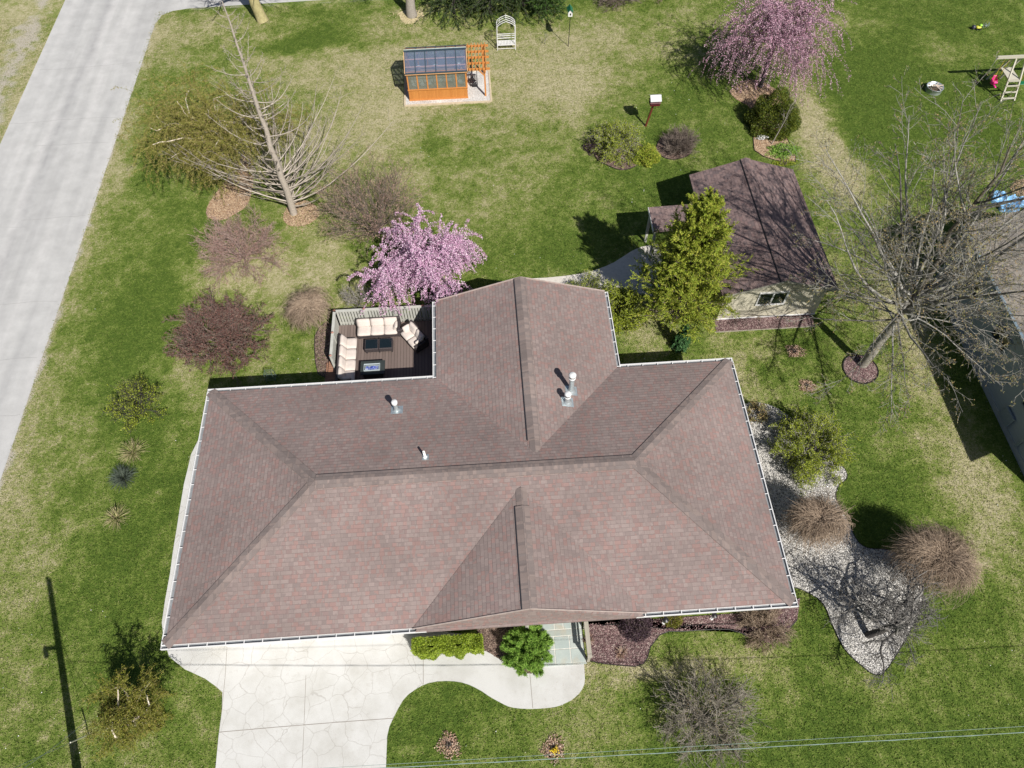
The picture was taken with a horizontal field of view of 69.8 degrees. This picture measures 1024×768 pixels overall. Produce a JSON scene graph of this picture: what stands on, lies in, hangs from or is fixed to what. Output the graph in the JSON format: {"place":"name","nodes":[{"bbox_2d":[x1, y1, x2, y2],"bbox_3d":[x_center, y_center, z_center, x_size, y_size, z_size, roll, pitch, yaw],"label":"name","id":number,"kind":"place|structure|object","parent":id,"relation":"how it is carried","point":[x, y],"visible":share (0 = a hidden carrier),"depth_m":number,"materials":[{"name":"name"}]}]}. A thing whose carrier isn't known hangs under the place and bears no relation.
{"place":"outdoors","nodes":[
{"label":"outdoors","id":0,"kind":"place"},
{"bbox_2d":[0,0,312,479],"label":"road","id":1,"kind":"structure","parent":0,"point":[53,177],"depth_m":41.54,"materials":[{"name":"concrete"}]},
{"bbox_2d":[2,62,135,415],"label":"road cracks","id":2,"kind":"object","parent":1,"relation":"on","point":[65,144],"visible":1,"depth_m":43.21,"materials":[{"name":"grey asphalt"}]},
{"bbox_2d":[162,441,584,767],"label":"driveway","id":3,"kind":"structure","parent":0,"point":[366,679],"depth_m":26.43,"materials":[{"name":"concrete"}]},
{"bbox_2d":[222,653,532,761],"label":"driveway joints","id":4,"kind":"object","parent":3,"relation":"on","point":[319,723],"visible":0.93,"depth_m":25.86,"materials":[{"name":"grey concrete"}]},
{"bbox_2d":[0,0,1023,767],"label":"ground","id":5,"kind":"structure","parent":0,"point":[140,236],"depth_m":34.52,"materials":[{"name":"green plant"}]},
{"bbox_2d":[101,503,131,531],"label":"grass clump","id":6,"kind":"object","parent":5,"relation":"on","point":[113,517],"visible":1,"depth_m":29.87,"materials":[{"name":"beige plant"}]},
{"bbox_2d":[106,463,137,490],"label":"grass clump","id":7,"kind":"object","parent":5,"relation":"on","point":[117,477],"visible":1,"depth_m":30.81,"materials":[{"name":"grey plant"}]},
{"bbox_2d":[80,663,177,762],"bbox_3d":[-12.875,11.151,24.851,2.473,4.026,3.329,28,63,17],"label":"birch tree","id":8,"kind":"object","parent":5,"relation":"on","point":[124,719],"visible":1,"depth_m":24.39,"materials":[{"name":"green plant"}]},
{"bbox_2d":[115,438,149,464],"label":"grass clump","id":9,"kind":"object","parent":5,"relation":"on","point":[129,450],"visible":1,"depth_m":31.41,"materials":[{"name":"beige plant"}]},
{"bbox_2d":[99,373,166,434],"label":"tree","id":10,"kind":"object","parent":5,"relation":"on","point":[138,397],"visible":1,"depth_m":32.17,"materials":[{"name":"green plant"}]},
{"bbox_2d":[111,56,318,204],"bbox_3d":[-14.457,-13.212,37.714,8.955,6.769,8.910,17,60,11],"label":"willow tree","id":11,"kind":"object","parent":5,"relation":"on","point":[203,142],"visible":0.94,"depth_m":36.49,"materials":[{"name":"green plant"}]},
{"bbox_2d":[160,286,278,386],"bbox_3d":[-13.481,-2.184,34.182,5.393,3.781,4.748,27,62,16],"label":"maple tree","id":12,"kind":"object","parent":5,"relation":"on","point":[230,319],"visible":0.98,"depth_m":33.62,"materials":[{"name":"brown plant"}]},
{"bbox_2d":[206,151,253,219],"bbox_3d":[-14.919,-10.857,40.245,2.061,0.120,5.389,12,59,8],"label":"wood chip bed","id":13,"kind":"object","parent":5,"relation":"on","point":[229,205],"visible":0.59,"depth_m":39.66,"materials":[{"name":"beige wood"}]},
{"bbox_2d":[187,200,293,293],"bbox_3d":[-13.493,-6.901,36.768,5.121,3.172,5.151,-3,58,-1],"label":"bare shrub","id":14,"kind":"object","parent":5,"relation":"on","point":[241,254],"visible":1,"depth_m":36.55,"materials":[{"name":"brown plant"}]},
{"bbox_2d":[249,0,268,23],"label":"street tree","id":15,"kind":"object","parent":5,"relation":"on","point":[261,16],"visible":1,"depth_m":47.72,"materials":[{"name":"beige plant"}]},
{"bbox_2d":[157,1,394,215],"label":"bare conifer","id":16,"kind":"object","parent":5,"relation":"on","point":[278,171],"visible":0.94,"depth_m":36.66,"materials":[{"name":"grey plant"}]},
{"bbox_2d":[283,200,319,225],"bbox_3d":[-11.198,-9.071,39.079,1.940,0.122,1.900,-3,58,-1],"label":"wood chip bed","id":17,"kind":"object","parent":5,"relation":"on","point":[294,221],"visible":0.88,"depth_m":38.93,"materials":[{"name":"beige wood"}]},
{"bbox_2d":[279,282,336,334],"bbox_3d":[-9.709,-3.650,34.715,2.826,1.581,3.020,24,61,15],"label":"weeping shrub","id":18,"kind":"object","parent":5,"relation":"on","point":[304,304],"visible":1,"depth_m":34.41,"materials":[{"name":"beige plant"}]},
{"bbox_2d":[315,323,331,375],"bbox_3d":[-8.656,-1.540,34.359,1.254,0.130,3.297,-3,58,-1],"label":"mulch bed","id":19,"kind":"object","parent":5,"relation":"on","point":[321,360],"visible":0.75,"depth_m":34.39,"materials":[{"name":"brown wood"}]},
{"bbox_2d":[325,361,335,381],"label":"deck steps","id":20,"kind":"structure","parent":5,"relation":"on","point":[330,374],"depth_m":33.41,"materials":[{"name":"brown wood"}]},
{"bbox_2d":[338,281,379,318],"bbox_3d":[-7.296,-4.255,35.195,2.257,1.584,2.116,-3,58,-1],"label":"bare shrub","id":21,"kind":"object","parent":5,"relation":"on","point":[355,299],"visible":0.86,"depth_m":35.24,"materials":[{"name":"beige plant"}]},
{"bbox_2d":[310,145,436,260],"bbox_3d":[-7.010,-9.300,36.286,6.476,4.837,6.098,13,59,9],"label":"bare shrub","id":22,"kind":"object","parent":5,"relation":"on","point":[377,225],"visible":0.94,"depth_m":36.54,"materials":[{"name":"brown plant"}]},
{"bbox_2d":[329,304,431,370],"bbox_3d":[-6.036,-2.974,34.322,5.975,1.440,2.411,-25,61,-14],"label":"privacy fence","id":23,"kind":"object","parent":5,"relation":"on","point":[337,322],"visible":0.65,"depth_m":34.10,"materials":[{"name":"paint"}]},
{"bbox_2d":[335,320,432,379],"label":"deck","id":24,"kind":"structure","parent":5,"relation":"on","point":[403,359],"depth_m":33.74,"materials":[{"name":"brown wood"}]},
{"bbox_2d":[335,334,356,380],"bbox_3d":[-7.471,-1.069,33.201,0.782,0.770,2.550,-3,58,-1],"label":"sofa","id":25,"kind":"object","parent":24,"relation":"on","point":[346,360],"visible":0.94,"depth_m":33.08,"materials":[{"name":"fabric"}]},
{"bbox_2d":[360,360,384,377],"bbox_3d":[-6.256,-0.646,33.079,1.090,0.500,0.730,-3,58,-1],"label":"fire table","id":26,"kind":"object","parent":24,"relation":"on","point":[372,369],"visible":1,"depth_m":32.92,"materials":[{"name":"black metal"}]},
{"bbox_2d":[356,316,400,338],"bbox_3d":[-6.210,-2.639,34.157,2.010,0.770,0.802,-3,58,-1],"label":"sofa","id":27,"kind":"object","parent":24,"relation":"on","point":[378,327],"visible":1,"depth_m":34.03,"materials":[{"name":"fabric"}]},
{"bbox_2d":[364,338,393,352],"bbox_3d":[-6.126,-1.765,33.847,1.280,0.372,0.580,-3,58,-1],"label":"coffee table","id":28,"kind":"object","parent":24,"relation":"on","point":[379,345],"visible":1,"depth_m":33.68,"materials":[{"name":"wicker"}]},
{"bbox_2d":[399,319,429,352],"bbox_3d":[-4.544,-2.212,33.869,0.782,0.768,1.380,-34,64,-19],"label":"loveseat","id":29,"kind":"object","parent":24,"relation":"on","point":[415,337],"visible":1,"depth_m":33.72,"materials":[{"name":"fabric"}]},
{"bbox_2d":[398,10,423,23],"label":"wood chip bed","id":30,"kind":"object","parent":5,"relation":"on","point":[403,14],"visible":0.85,"depth_m":48.31,"materials":[{"name":"beige wood"}]},
{"bbox_2d":[405,0,416,18],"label":"street tree","id":31,"kind":"object","parent":30,"relation":"on","point":[411,12],"visible":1,"depth_m":47.82,"materials":[{"name":"grey plant"}]},
{"bbox_2d":[347,203,485,314],"bbox_3d":[-4.326,-5.844,34.456,5.787,4.231,6.324,8,59,6],"label":"weeping cherry","id":32,"kind":"object","parent":5,"relation":"on","point":[448,251],"visible":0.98,"depth_m":33.50,"materials":[{"name":"pink plant"}]},
{"bbox_2d":[410,633,484,660],"bbox_3d":[-2.343,9.616,26.727,2.696,1.196,0.826,-3,58,-1],"label":"hedge","id":33,"kind":"object","parent":5,"relation":"on","point":[458,646],"visible":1,"depth_m":26.42,"materials":[{"name":"green plant"}]},
{"bbox_2d":[434,729,461,759],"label":"dormant plant","id":34,"kind":"object","parent":5,"relation":"on","point":[451,740],"visible":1,"depth_m":25.41,"materials":[{"name":"beige plant"}]},
{"bbox_2d":[406,71,489,104],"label":"greenhouse pad","id":35,"kind":"object","parent":5,"relation":"on","point":[476,93],"visible":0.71,"depth_m":44.39,"materials":[{"name":"stone"}]},
{"bbox_2d":[403,42,489,100],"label":"greenhouse","id":36,"kind":"object","parent":35,"relation":"on","point":[440,91],"visible":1,"depth_m":43.22,"materials":[{"name":"brown wood"}]},
{"bbox_2d":[404,70,491,106],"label":"pad border","id":37,"kind":"object","parent":5,"relation":"on","point":[447,103],"visible":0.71,"depth_m":43.58,"materials":[{"name":"white concrete"}]},
{"bbox_2d":[414,0,488,29],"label":"spruce tree","id":38,"kind":"object","parent":5,"relation":"on","point":[453,8],"visible":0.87,"depth_m":47.44,"materials":[{"name":"green plant"}]},
{"bbox_2d":[160,276,798,650],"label":"house","id":39,"kind":"structure","parent":5,"relation":"on","point":[531,451],"depth_m":26.26,"materials":[{"name":"brown tile"}]},
{"bbox_2d":[226,641,300,646],"bbox_3d":[-9.234,9.081,26.406,2.750,2.150,0.135,-3,58,-1],"label":"garage door","id":40,"kind":"structure","parent":39,"relation":"in","point":[295,641],"depth_m":27.19,"materials":[{"name":"white metal"}]},
{"bbox_2d":[316,635,389,640],"bbox_3d":[-5.941,8.882,26.480,2.750,2.150,0.135,-3,58,-1],"label":"garage door","id":41,"kind":"structure","parent":39,"relation":"in","point":[383,635],"depth_m":27.26,"materials":[{"name":"white metal"}]},
{"bbox_2d":[455,0,524,30],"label":"spruce tree","id":42,"kind":"object","parent":5,"relation":"on","point":[490,3],"visible":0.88,"depth_m":47.43,"materials":[{"name":"green plant"}]},
{"bbox_2d":[496,14,515,50],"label":"garden arbour","id":43,"kind":"object","parent":5,"relation":"on","point":[501,42],"visible":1,"depth_m":45.95,"materials":[{"name":"white wood"}]},
{"bbox_2d":[477,625,537,673],"bbox_3d":[-0.031,9.584,27.312,2.504,0.145,2.402,-3,58,-1],"label":"mulch bed","id":44,"kind":"object","parent":5,"relation":"on","point":[490,643],"visible":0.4,"depth_m":27.28,"materials":[{"name":"brown wood"}]},
{"bbox_2d":[500,625,554,678],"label":"juniper","id":45,"kind":"object","parent":44,"relation":"on","point":[528,647],"visible":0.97,"depth_m":26.34,"materials":[{"name":"green plant"}]},
{"bbox_2d":[485,0,564,25],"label":"spruce tree","id":46,"kind":"object","parent":5,"relation":"on","point":[518,6],"visible":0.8,"depth_m":47.56,"materials":[{"name":"green plant"}]},
{"bbox_2d":[524,0,566,25],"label":"spruce tree","id":47,"kind":"object","parent":5,"relation":"on","point":[544,3],"visible":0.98,"depth_m":47.52,"materials":[{"name":"green plant"}]},
{"bbox_2d":[539,732,564,765],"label":"dormant plant","id":48,"kind":"object","parent":5,"relation":"on","point":[550,747],"visible":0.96,"depth_m":25.33,"materials":[{"name":"beige plant"}]},
{"bbox_2d":[538,622,585,664],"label":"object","id":49,"kind":"object","parent":5,"relation":"on","point":[571,628],"visible":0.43,"depth_m":27.16,"materials":[{"name":"grey concrete"}]},
{"bbox_2d":[540,622,586,666],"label":"entry paving","id":50,"kind":"structure","parent":49,"relation":"on","point":[561,643],"depth_m":27.10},
{"bbox_2d":[567,4,572,46],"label":"bird house","id":51,"kind":"structure","parent":5,"relation":"on","point":[570,10],"depth_m":44.53,"materials":[{"name":"green plastic"}]},
{"bbox_2d":[565,269,604,289],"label":"leafy shrub","id":52,"kind":"object","parent":5,"relation":"on","point":[595,281],"visible":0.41,"depth_m":35.48,"materials":[{"name":"green plant"}]},
{"bbox_2d":[583,621,591,661],"bbox_3d":[2.734,9.372,26.805,0.160,0.960,1.400,-3,58,-1],"label":"handrail","id":53,"kind":"object","parent":5,"relation":"on","point":[587,638],"visible":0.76,"depth_m":26.41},
{"bbox_2d":[593,0,642,12],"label":"bare shrub","id":54,"kind":"object","parent":5,"relation":"on","point":[614,1],"visible":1,"depth_m":48.32,"materials":[{"name":"brown plant"}]},
{"bbox_2d":[314,130,923,674],"bbox_3d":[3.659,-1.684,34.176,25.871,0.053,30.011,-3,58,-1],"label":"bed edging","id":55,"kind":"object","parent":5,"relation":"on","point":[836,490],"visible":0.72,"depth_m":28.92,"materials":[{"name":"black plastic"}]},
{"bbox_2d":[595,137,642,169],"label":"mulch bed","id":56,"kind":"object","parent":5,"relation":"on","point":[611,164],"visible":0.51,"depth_m":40.81,"materials":[{"name":"brown wood"}]},
{"bbox_2d":[582,133,609,156],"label":"shrub","id":57,"kind":"object","parent":56,"relation":"on","point":[588,145],"visible":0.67,"depth_m":41.08,"materials":[{"name":"brown plant"}]},
{"bbox_2d":[585,118,644,167],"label":"leafy shrub","id":58,"kind":"object","parent":56,"relation":"on","point":[616,142],"visible":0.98,"depth_m":40.66,"materials":[{"name":"green plant"}]},
{"bbox_2d":[632,143,660,167],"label":"dwarf conifer","id":59,"kind":"object","parent":56,"relation":"on","point":[649,151],"visible":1,"depth_m":40.48,"materials":[{"name":"green plant"}]},
{"bbox_2d":[601,278,649,336],"bbox_3d":[5.040,-3.697,34.431,2.709,2.724,2.810,-3,58,-1],"label":"leafy shrub","id":60,"kind":"object","parent":5,"relation":"on","point":[617,301],"visible":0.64,"depth_m":34.21,"materials":[{"name":"green plant"}]},
{"bbox_2d":[645,94,661,126],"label":"bird house","id":61,"kind":"structure","parent":5,"relation":"on","point":[655,99],"depth_m":40.64,"materials":[{"name":"white paint"}]},
{"bbox_2d":[656,136,690,159],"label":"mulch bed","id":62,"kind":"object","parent":5,"relation":"on","point":[660,148],"visible":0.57,"depth_m":41.14,"materials":[{"name":"brown wood"}]},
{"bbox_2d":[659,123,701,155],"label":"bare shrub","id":63,"kind":"object","parent":62,"relation":"on","point":[688,139],"visible":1,"depth_m":40.67,"materials":[{"name":"brown plant"}]},
{"bbox_2d":[669,324,690,353],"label":"dwarf spruce","id":64,"kind":"object","parent":5,"relation":"on","point":[680,342],"visible":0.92,"depth_m":33.60,"materials":[{"name":"green plant"}]},
{"bbox_2d":[616,186,762,343],"bbox_3d":[7.916,-5.372,31.797,6.422,7.913,5.739,-3,58,-1],"label":"cypress tree","id":65,"kind":"object","parent":5,"relation":"on","point":[692,254],"visible":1,"depth_m":31.35,"materials":[{"name":"green plant"}]},
{"bbox_2d":[583,598,799,666],"bbox_3d":[6.887,9.281,27.400,8.346,0.140,2.129,-3,58,-1],"label":"mulch bed","id":66,"kind":"object","parent":5,"relation":"on","point":[651,640],"visible":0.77,"depth_m":27.38,"materials":[{"name":"brown wood"}]},
{"bbox_2d":[615,646,629,660],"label":"grass clump","id":67,"kind":"object","parent":66,"relation":"on","point":[620,651],"visible":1,"depth_m":26.90,"materials":[{"name":"beige plant"}]},
{"bbox_2d":[619,617,652,642],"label":"shrub","id":68,"kind":"object","parent":66,"relation":"on","point":[626,623],"visible":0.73,"depth_m":27.10,"materials":[{"name":"purple plant"}]},
{"bbox_2d":[602,621,739,628],"bbox_3d":[6.229,9.004,27.483,5.731,0.026,0.291,-3,58,-1],"label":"garden hose","id":69,"kind":"object","parent":66,"relation":"on","point":[670,627],"visible":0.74,"depth_m":27.45,"materials":[{"name":"black plastic"}]},
{"bbox_2d":[662,615,683,628],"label":"shrub","id":70,"kind":"object","parent":66,"relation":"on","point":[677,619],"visible":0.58,"depth_m":27.39,"materials":[{"name":"green plant"}]},
{"bbox_2d":[734,608,797,655],"bbox_3d":[9.344,8.800,26.933,2.269,1.618,2.086,-17,59,-9],"label":"bare shrub","id":71,"kind":"object","parent":66,"relation":"on","point":[768,620],"visible":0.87,"depth_m":26.94,"materials":[{"name":"brown plant"}]},
{"bbox_2d":[652,654,771,767],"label":"bare shrub","id":72,"kind":"object","parent":5,"relation":"on","point":[707,722],"visible":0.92,"depth_m":24.98,"materials":[{"name":"grey plant"}]},
{"bbox_2d":[644,158,838,319],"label":"shed","id":73,"kind":"structure","parent":5,"relation":"on","point":[765,203],"depth_m":34.44,"materials":[{"name":"brown"}]},
{"bbox_2d":[755,291,789,305],"bbox_3d":[11.982,-3.940,33.793,1.360,0.940,0.060,-3,58,-1],"label":"window","id":74,"kind":"structure","parent":73,"relation":"in","point":[768,296],"depth_m":33.75,"materials":[{"name":"white metal"}]},
{"bbox_2d":[730,78,794,160],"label":"wood chip bed","id":75,"kind":"object","parent":5,"relation":"on","point":[748,90],"visible":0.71,"depth_m":43.47,"materials":[{"name":"brown wood"}]},
{"bbox_2d":[743,86,801,141],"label":"arborvitae","id":76,"kind":"object","parent":75,"relation":"on","point":[772,106],"visible":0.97,"depth_m":41.24,"materials":[{"name":"green plant"}]},
{"bbox_2d":[690,0,856,106],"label":"weeping cherry","id":77,"kind":"object","parent":75,"relation":"on","point":[775,22],"visible":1,"depth_m":40.06,"materials":[{"name":"pink plant"}]},
{"bbox_2d":[764,141,802,159],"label":"perennial clump","id":78,"kind":"object","parent":75,"relation":"on","point":[781,151],"visible":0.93,"depth_m":40.93,"materials":[{"name":"green plant"}]},
{"bbox_2d":[771,96,800,143],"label":"sapling","id":79,"kind":"object","parent":75,"relation":"on","point":[785,117],"visible":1,"depth_m":40.25,"materials":[{"name":"grey plant"}]},
{"bbox_2d":[713,315,813,331],"bbox_3d":[11.969,-2.908,34.900,4.700,0.130,0.820,-3,58,-1],"label":"mulch bed","id":80,"kind":"object","parent":5,"relation":"on","point":[747,324],"visible":0.79,"depth_m":34.81,"materials":[{"name":"brown wood"}]},
{"bbox_2d":[716,326,814,332],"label":"bed kerb","id":81,"kind":"structure","parent":5,"relation":"on","point":[765,329],"depth_m":34.61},
{"bbox_2d":[772,159,796,165],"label":"perennial clump","id":82,"kind":"object","parent":5,"relation":"on","point":[782,162],"visible":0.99,"depth_m":40.49,"materials":[{"name":"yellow plant"}]},
{"bbox_2d":[786,344,806,357],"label":"dormant plant","id":83,"kind":"object","parent":5,"relation":"on","point":[794,351],"visible":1,"depth_m":33.91,"materials":[{"name":"beige plant"}]},
{"bbox_2d":[799,379,817,391],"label":"dormant plant","id":84,"kind":"object","parent":5,"relation":"on","point":[807,385],"visible":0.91,"depth_m":32.92,"materials":[{"name":"beige plant"}]},
{"bbox_2d":[745,402,923,674],"bbox_3d":[11.644,5.708,29.551,6.247,0.135,11.703,-22,60,-12],"label":"gravel bed","id":85,"kind":"object","parent":5,"relation":"on","point":[840,580],"visible":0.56,"depth_m":28.63,"materials":[{"name":"grey gravel"}]},
{"bbox_2d":[746,399,769,424],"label":"leafy shrub","id":86,"kind":"object","parent":85,"relation":"on","point":[762,416],"visible":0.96,"depth_m":31.95,"materials":[{"name":"beige plant"}]},
{"bbox_2d":[766,403,862,496],"bbox_3d":[12.511,2.378,30.349,3.777,3.217,4.101,-17,59,-10],"label":"leafy shrub","id":87,"kind":"object","parent":85,"relation":"on","point":[804,429],"visible":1,"depth_m":30.24,"materials":[{"name":"green plant"}]},
{"bbox_2d":[776,487,858,558],"bbox_3d":[11.608,5.375,28.168,2.913,2.654,2.585,-3,58,-1],"label":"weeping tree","id":88,"kind":"object","parent":85,"relation":"on","point":[815,518],"visible":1,"depth_m":27.60,"materials":[{"name":"beige plant"}]},
{"bbox_2d":[823,556,948,699],"bbox_3d":[13.380,7.981,26.004,3.815,4.514,5.545,37,66,21],"label":"bare tree","id":89,"kind":"object","parent":85,"relation":"on","point":[902,623],"visible":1,"depth_m":25.74,"materials":[{"name":"grey plant"}]},
{"bbox_2d":[877,515,993,609],"bbox_3d":[15.657,6.637,27.248,3.719,2.776,3.564,-3,58,-1],"label":"weeping tree","id":90,"kind":"object","parent":85,"relation":"on","point":[948,558],"visible":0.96,"depth_m":26.59,"materials":[{"name":"brown plant"}]},
{"bbox_2d":[844,355,877,382],"bbox_3d":[15.866,-0.645,33.436,1.560,0.130,1.560,-3,58,-1],"label":"mulch bed","id":91,"kind":"object","parent":5,"relation":"on","point":[869,373],"visible":0.8,"depth_m":33.34,"materials":[{"name":"brown wood"}]},
{"bbox_2d":[758,50,1023,436],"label":"birch tree","id":92,"kind":"object","parent":5,"relation":"on","point":[915,294],"visible":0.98,"depth_m":27.05,"materials":[{"name":"grey plant"}]},
{"bbox_2d":[925,81,943,95],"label":"fire ring","id":93,"kind":"object","parent":5,"relation":"on","point":[937,87],"visible":0.96,"depth_m":43.51,"materials":[{"name":"metal"}]},
{"bbox_2d":[934,211,1023,474],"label":"house","id":94,"kind":"structure","parent":5,"relation":"on","point":[1010,419],"depth_m":31.60,"materials":[{"name":"grey"}]},
{"bbox_2d":[964,272,983,298],"bbox_3d":[20.763,-4.525,32.995,0.060,0.850,1.100,-3,58,-1],"label":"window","id":95,"kind":"structure","parent":94,"relation":"in","point":[976,288],"depth_m":32.88,"materials":[{"name":"glass"}]},
{"bbox_2d":[990,321,1012,353],"bbox_3d":[20.953,-1.983,31.413,0.060,0.850,1.150,-3,58,-1],"label":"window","id":96,"kind":"structure","parent":94,"relation":"in","point":[1005,340],"depth_m":31.37,"materials":[{"name":"glass"}]},
{"bbox_2d":[986,55,1023,100],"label":"swing set","id":97,"kind":"object","parent":5,"relation":"on","point":[1009,73],"visible":0.87,"depth_m":42.57,"materials":[{"name":"white wood"}]},
{"bbox_2d":[990,59,1009,87],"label":"toddler swing","id":98,"kind":"object","parent":97,"relation":"hanging from","point":[994,80],"visible":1,"depth_m":43.01,"materials":[{"name":"pink plastic"}]},
{"bbox_2d":[991,190,1023,212],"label":"tarpaulin","id":99,"kind":"object","parent":5,"relation":"on","point":[1001,199],"visible":0.43,"depth_m":38.64,"materials":[{"name":"blue plastic"}]},
{"bbox_2d":[1010,179,1023,195],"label":"wood chip bed","id":100,"kind":"object","parent":5,"relation":"on","point":[1019,187],"visible":0.35,"depth_m":39.36,"materials":[{"name":"brown wood"}]},
{"bbox_2d":[533,244,678,297],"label":"garden path","id":101,"kind":"structure","parent":0,"point":[619,270],"depth_m":36.51,"materials":[{"name":"concrete"}]},
{"bbox_3d":[-14.063,11.764,20.907,1.255,9.517,0.367,-3,58,-1],"label":"utility pole","id":102,"kind":"object","parent":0,"visible":0},
{"bbox_2d":[329,726,1023,767],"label":"overhead wire","id":103,"kind":"object","parent":102,"relation":"attached to","point":[671,747],"visible":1,"depth_m":20.83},
{"bbox_2d":[383,732,1023,767],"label":"overhead wire","id":104,"kind":"object","parent":102,"relation":"attached to","point":[701,750],"visible":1,"depth_m":21.73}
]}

